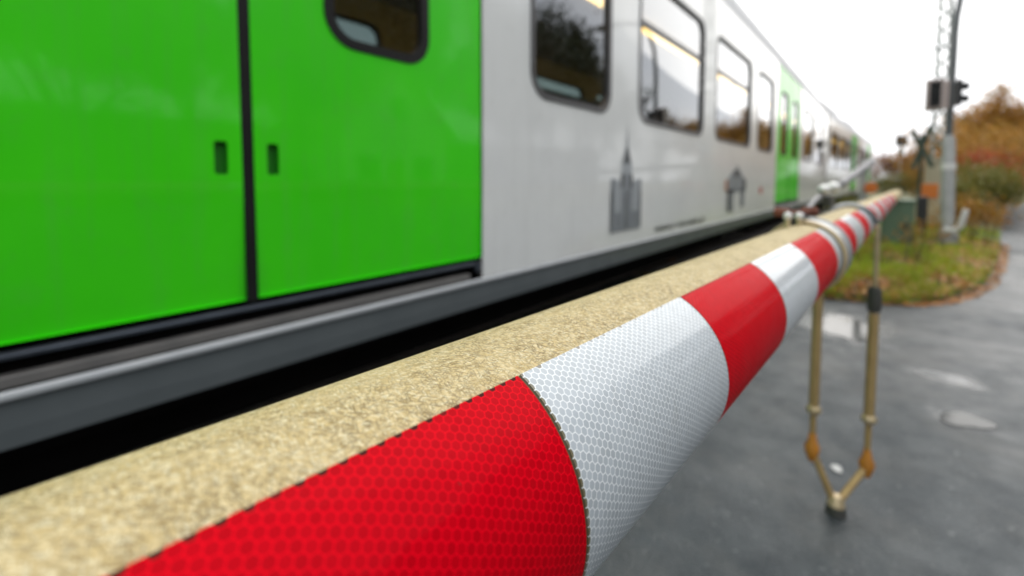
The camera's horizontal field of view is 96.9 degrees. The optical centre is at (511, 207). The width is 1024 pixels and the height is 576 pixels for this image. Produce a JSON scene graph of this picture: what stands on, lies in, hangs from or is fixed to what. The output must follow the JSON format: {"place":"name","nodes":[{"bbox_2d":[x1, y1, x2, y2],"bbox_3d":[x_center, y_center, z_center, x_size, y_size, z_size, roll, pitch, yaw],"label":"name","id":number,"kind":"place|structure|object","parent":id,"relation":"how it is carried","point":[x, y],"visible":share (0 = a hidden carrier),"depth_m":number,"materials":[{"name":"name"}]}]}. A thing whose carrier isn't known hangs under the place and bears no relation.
{"place":"outdoors","nodes":[
{"label":"outdoors","id":0,"kind":"place"},
{"bbox_2d":[334,205,1023,575],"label":"road","id":1,"kind":"structure","parent":0,"point":[742,493],"depth_m":1.78,"materials":[{"name":"grey asphalt"}]},
{"bbox_2d":[0,158,901,575],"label":"barrier boom","id":2,"kind":"object","parent":1,"relation":"on","point":[564,438],"visible":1,"depth_m":0.16,"materials":[{"name":"metal"}]},
{"bbox_2d":[639,193,867,272],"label":"track bed","id":3,"kind":"object","parent":1,"relation":"on","point":[753,234],"depth_m":8.14,"materials":[{"name":"gravel"}]},
{"bbox_2d":[0,205,819,497],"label":"rail","id":4,"kind":"object","parent":3,"relation":"on","point":[328,382],"depth_m":2.64,"materials":[{"name":"metal"}]},
{"bbox_2d":[0,0,827,496],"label":"train carriage","id":5,"kind":"object","parent":4,"relation":"on","point":[212,210],"visible":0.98,"depth_m":1.70,"materials":[{"name":"white metal"}]},
{"bbox_2d":[0,0,246,344],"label":"door","id":6,"kind":"structure","parent":5,"relation":"in","point":[122,200],"depth_m":1.23,"materials":[{"name":"green paint"}]},
{"bbox_2d":[249,0,480,296],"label":"door","id":7,"kind":"structure","parent":5,"relation":"in","point":[366,113],"depth_m":1.80,"materials":[{"name":"green paint"}]},
{"bbox_2d":[530,0,612,112],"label":"window","id":8,"kind":"structure","parent":5,"relation":"in","point":[571,50],"depth_m":2.97,"materials":[{"name":"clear glass"}]},
{"bbox_2d":[638,0,705,135],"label":"window","id":9,"kind":"structure","parent":5,"relation":"in","point":[672,41],"depth_m":4.30,"materials":[{"name":"clear glass"}]},
{"bbox_2d":[715,35,752,147],"bbox_3d":[2.949,-1.470,6.025,0.051,1.256,1.784,3,4,40],"label":"window","id":10,"kind":"structure","parent":5,"relation":"in","point":[734,72],"depth_m":5.97,"materials":[{"name":"clear glass"}]},
{"bbox_2d":[757,70,773,152],"bbox_3d":[4.199,-1.559,7.532,0.051,1.256,1.204,3,4,40],"label":"window","id":11,"kind":"structure","parent":5,"relation":"in","point":[765,98],"depth_m":7.57,"materials":[{"name":"clear glass"}]},
{"bbox_2d":[774,63,791,201],"bbox_3d":[5.283,-1.404,8.860,0.044,2.538,1.374,3,4,40],"label":"door","id":12,"kind":"structure","parent":5,"relation":"in","point":[784,93],"depth_m":8.86,"materials":[{"name":"green paint"}]},
{"bbox_2d":[787,77,801,199],"bbox_3d":[6.182,-1.467,9.944,0.044,2.538,1.374,3,4,40],"label":"door","id":13,"kind":"structure","parent":5,"relation":"in","point":[795,114],"depth_m":9.94,"materials":[{"name":"green paint"}]},
{"bbox_2d":[803,110,812,162],"bbox_3d":[7.506,-1.793,11.519,0.051,1.256,1.574,3,4,40],"label":"window","id":14,"kind":"structure","parent":5,"relation":"in","point":[808,121],"depth_m":11.60,"materials":[{"name":"clear glass"}]},
{"bbox_2d":[815,119,822,164],"bbox_3d":[8.988,-1.899,13.307,0.051,1.256,1.724,3,4,40],"label":"window","id":15,"kind":"structure","parent":5,"relation":"in","point":[819,126],"depth_m":13.41,"materials":[{"name":"clear glass"}]},
{"bbox_2d":[813,101,873,206],"bbox_3d":[16.831,-2.409,24.331,2.916,4.087,21.620,3,5,42],"label":"train carriage","id":16,"kind":"object","parent":3,"relation":"on","point":[849,146],"visible":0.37,"depth_m":18.68,"materials":[{"name":"white metal"}]},
{"bbox_2d":[831,132,837,167],"bbox_3d":[11.708,-2.086,16.491,0.051,1.256,1.724,3,5,42],"label":"window","id":17,"kind":"structure","parent":16,"relation":"in","point":[834,142],"depth_m":16.57,"materials":[{"name":"clear glass"}]},
{"bbox_2d":[839,136,845,168],"bbox_3d":[13.178,-2.182,18.125,0.051,1.256,1.724,3,5,42],"label":"window","id":18,"kind":"structure","parent":16,"relation":"in","point":[842,140],"depth_m":18.23,"materials":[{"name":"clear glass"}]},
{"bbox_2d":[846,140,850,169],"bbox_3d":[14.515,-2.269,19.610,0.051,1.256,1.524,3,5,42],"label":"window","id":19,"kind":"structure","parent":16,"relation":"in","point":[848,146],"depth_m":19.75,"materials":[{"name":"clear glass"}]},
{"bbox_2d":[850,134,854,189],"bbox_3d":[15.725,-2.117,20.981,0.044,2.538,1.124,3,5,42],"label":"door","id":20,"kind":"structure","parent":16,"relation":"in","point":[853,136],"depth_m":21.07,"materials":[{"name":"green paint"}]},
{"bbox_2d":[853,136,856,188],"bbox_3d":[16.505,-2.167,21.838,0.044,2.538,1.124,3,5,42],"label":"door","id":21,"kind":"structure","parent":16,"relation":"in","point":[855,147],"depth_m":21.91,"materials":[{"name":"green paint"}]},
{"bbox_2d":[858,147,861,166],"bbox_3d":[17.855,-2.488,23.324,0.051,1.256,1.724,3,5,42],"label":"window","id":22,"kind":"structure","parent":16,"relation":"in","point":[859,148],"depth_m":23.39,"materials":[{"name":"clear glass"}]},
{"bbox_2d":[862,149,865,157],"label":"window","id":23,"kind":"structure","parent":16,"relation":"in","point":[864,151],"depth_m":25.07,"materials":[{"name":"clear glass"}]},
{"bbox_2d":[831,464,841,472],"bbox_3d":[1.241,0.995,1.734,0.039,0.001,0.054,3,4,40],"label":"paper scrap","id":24,"kind":"object","parent":1,"relation":"on","point":[836,468],"visible":1,"depth_m":1.73,"materials":[{"name":"white paper"}]},
{"bbox_2d":[823,315,866,340],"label":"puddle","id":25,"kind":"object","parent":1,"relation":"on","point":[849,327],"visible":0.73,"depth_m":3.41,"materials":[{"name":"grey liquid"}]},
{"bbox_2d":[940,412,996,428],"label":"puddle","id":26,"kind":"object","parent":1,"relation":"on","point":[959,418],"visible":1,"depth_m":2.08,"materials":[{"name":"grey liquid"}]},
{"bbox_2d":[637,182,1023,304],"bbox_3d":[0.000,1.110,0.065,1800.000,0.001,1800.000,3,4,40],"label":"ground","id":27,"kind":"structure","parent":0,"point":[872,195],"depth_m":29.46,"materials":[{"name":"soil"}]},
{"bbox_2d":[873,150,908,192],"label":"bare tree","id":28,"kind":"object","parent":27,"relation":"on","point":[882,164],"visible":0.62,"depth_m":42.67,"materials":[{"name":"brown plant"}]},
{"bbox_2d":[880,199,916,244],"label":"electrical cabinet","id":29,"kind":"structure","parent":27,"relation":"on","point":[904,208],"depth_m":6.40,"materials":[{"name":"metal"}]},
{"bbox_2d":[883,207,910,244],"bbox_3d":[5.438,0.264,6.407,0.280,0.560,0.029,3,4,40],"label":"door","id":30,"kind":"structure","parent":29,"relation":"in","point":[890,222],"depth_m":6.41,"materials":[{"name":"green metal"}]},
{"bbox_2d":[895,135,907,176],"bbox_3d":[25.948,-2.759,30.305,0.620,4.150,0.150,3,4,40],"label":"track signal","id":31,"kind":"object","parent":27,"relation":"on","point":[900,143],"visible":0.66,"depth_m":30.20,"materials":[{"name":"metal"}]},
{"bbox_2d":[899,152,923,179],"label":"bare tree","id":32,"kind":"object","parent":27,"relation":"on","point":[908,163],"visible":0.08,"depth_m":42.14,"materials":[{"name":"brown plant"}]},
{"bbox_2d":[914,0,953,157],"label":"lattice mast","id":33,"kind":"object","parent":27,"relation":"on","point":[937,58],"visible":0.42,"depth_m":9.70,"materials":[{"name":"metal"}]},
{"bbox_2d":[877,114,1023,201],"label":"shrub","id":34,"kind":"object","parent":27,"relation":"on","point":[995,140],"visible":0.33,"depth_m":18.28,"materials":[{"name":"brown plant"}]},
{"bbox_2d":[921,70,1023,202],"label":"autumn tree","id":35,"kind":"object","parent":27,"relation":"on","point":[996,102],"visible":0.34,"depth_m":23.14,"materials":[{"name":"brown plant"}]},
{"bbox_2d":[938,99,1013,134],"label":"autumn tree","id":36,"kind":"object","parent":27,"relation":"on","point":[973,119],"depth_m":53.78,"materials":[{"name":"brown plant"}]},
{"bbox_2d":[935,111,1023,153],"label":"autumn tree","id":37,"kind":"object","parent":27,"relation":"on","point":[987,126],"visible":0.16,"depth_m":22.23,"materials":[{"name":"brown plant"}]},
{"bbox_2d":[936,113,1023,204],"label":"shrub","id":38,"kind":"object","parent":27,"relation":"on","point":[1010,129],"visible":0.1,"depth_m":19.98,"materials":[{"name":"brown plant"}]},
{"bbox_2d":[992,93,1023,127],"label":"autumn tree","id":39,"kind":"object","parent":27,"relation":"on","point":[1019,112],"visible":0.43,"depth_m":22.84,"materials":[{"name":"brown plant"}]},
{"bbox_2d":[737,0,1023,181],"label":"sky","id":40,"kind":"structure","parent":0,"point":[859,58],"materials":[{"name":"white"}]},
{"bbox_2d":[817,198,1000,303],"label":"verge","id":41,"kind":"structure","parent":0,"point":[863,298],"depth_m":4.75,"materials":[{"name":"green plant"}]},
{"bbox_2d":[635,229,1010,306],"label":"fallen leaves","id":42,"kind":"object","parent":41,"relation":"on","point":[955,282],"visible":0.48,"depth_m":4.65,"materials":[{"name":"brown plant"}]},
{"bbox_2d":[815,184,870,212],"bbox_3d":[7.447,-0.035,9.927,0.944,0.963,1.290,-2,4,-34],"label":"shrub","id":43,"kind":"object","parent":41,"relation":"on","point":[849,200],"visible":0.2,"depth_m":10.04,"materials":[{"name":"green plant"}]},
{"bbox_2d":[858,158,877,201],"bbox_3d":[5.557,-0.046,7.085,0.233,1.460,0.148,3,4,40],"label":"bracing post","id":44,"kind":"object","parent":41,"relation":"on","point":[865,187],"visible":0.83,"depth_m":7.08,"materials":[{"name":"grey metal"}]},
{"bbox_2d":[855,234,901,265],"bbox_3d":[3.890,0.461,5.049,0.745,0.553,0.563,3,4,40],"label":"dead weed","id":45,"kind":"object","parent":41,"relation":"on","point":[872,247],"visible":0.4,"depth_m":4.97,"materials":[{"name":"brown plant"}]},
{"bbox_2d":[867,168,921,197],"bbox_3d":[18.602,-1.267,22.362,2.502,1.874,2.379,0,3,-1],"label":"shrub","id":46,"kind":"object","parent":41,"relation":"on","point":[885,182],"visible":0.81,"depth_m":22.04,"materials":[{"name":"green plant"}]},
{"bbox_2d":[896,170,922,198],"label":"shrub","id":47,"kind":"object","parent":41,"relation":"on","point":[913,189],"visible":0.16,"depth_m":22.75,"materials":[{"name":"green plant"}]},
{"bbox_2d":[915,196,927,229],"bbox_3d":[7.128,0.167,7.896,0.140,0.740,0.220,3,4,40],"label":"junction box","id":48,"kind":"object","parent":41,"relation":"on","point":[921,207],"visible":0.72,"depth_m":7.81,"materials":[{"name":"grey metal"}]},
{"bbox_2d":[910,124,933,195],"bbox_3d":[8.043,-0.579,8.927,0.370,2.108,0.119,3,4,40],"label":"crossing sign","id":49,"kind":"object","parent":41,"relation":"on","point":[921,141],"visible":0.83,"depth_m":8.89,"materials":[{"name":"grey metal"}]},
{"bbox_2d":[891,212,954,262],"bbox_3d":[4.825,0.379,5.402,0.552,0.686,0.638,1,4,18],"label":"dead weed","id":50,"kind":"object","parent":41,"relation":"on","point":[913,239],"visible":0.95,"depth_m":5.40,"materials":[{"name":"brown plant"}]},
{"bbox_2d":[921,158,941,227],"bbox_3d":[8.604,-0.249,9.265,0.400,1.510,0.395,3,4,40],"label":"relay cabinet","id":51,"kind":"object","parent":41,"relation":"on","point":[930,186],"visible":0.45,"depth_m":9.13,"materials":[{"name":"metal"}]},
{"bbox_2d":[905,217,958,248],"bbox_3d":[5.761,0.387,6.338,0.524,0.566,0.604,1,4,22],"label":"dead weed","id":52,"kind":"object","parent":41,"relation":"on","point":[939,228],"visible":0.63,"depth_m":6.27,"materials":[{"name":"brown plant"}]},
{"bbox_2d":[924,0,970,246],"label":"signal mast","id":53,"kind":"object","parent":41,"relation":"on","point":[941,94],"visible":0.95,"depth_m":6.84,"materials":[{"name":"grey metal"}]},
{"bbox_2d":[894,128,1004,199],"bbox_3d":[16.122,-1.514,16.881,2.988,3.000,3.432,3,4,40],"label":"shrub","id":54,"kind":"object","parent":41,"relation":"on","point":[937,155],"visible":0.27,"depth_m":16.70,"materials":[{"name":"brown plant"}]},
{"bbox_2d":[905,169,1001,227],"bbox_3d":[9.280,-0.203,9.574,1.499,1.224,1.150,3,4,40],"label":"shrub","id":55,"kind":"object","parent":41,"relation":"on","point":[960,191],"visible":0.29,"depth_m":9.39,"materials":[{"name":"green plant"}]},
{"bbox_2d":[927,188,1023,236],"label":"shrub","id":56,"kind":"object","parent":41,"relation":"on","point":[963,204],"visible":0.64,"depth_m":7.76,"materials":[{"name":"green plant"}]},
{"bbox_2d":[955,209,1021,246],"bbox_3d":[7.417,0.303,7.123,0.916,0.628,0.697,0,3,4],"label":"dead weed","id":57,"kind":"object","parent":41,"relation":"on","point":[985,227],"visible":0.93,"depth_m":7.13,"materials":[{"name":"brown plant"}]},
{"bbox_2d":[955,148,1023,216],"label":"shrub","id":58,"kind":"object","parent":41,"relation":"on","point":[1005,188],"visible":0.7,"depth_m":11.45,"materials":[{"name":"green plant"}]},
{"bbox_2d":[955,138,1023,209],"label":"shrub","id":59,"kind":"object","parent":41,"relation":"on","point":[974,157],"visible":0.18,"depth_m":13.93,"materials":[{"name":"brown plant"}]},
{"bbox_2d":[955,152,1023,215],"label":"shrub","id":60,"kind":"object","parent":41,"relation":"on","point":[999,166],"visible":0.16,"depth_m":12.77,"materials":[{"name":"brown plant"}]},
{"bbox_2d":[956,134,1023,209],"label":"shrub","id":61,"kind":"object","parent":41,"relation":"on","point":[1016,154],"visible":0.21,"depth_m":15.13,"materials":[{"name":"brown plant"}]},
{"bbox_2d":[895,145,923,192],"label":"bare tree","id":62,"kind":"object","parent":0,"point":[903,155],"visible":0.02,"depth_m":43.40,"materials":[{"name":"brown plant"}]}
]}

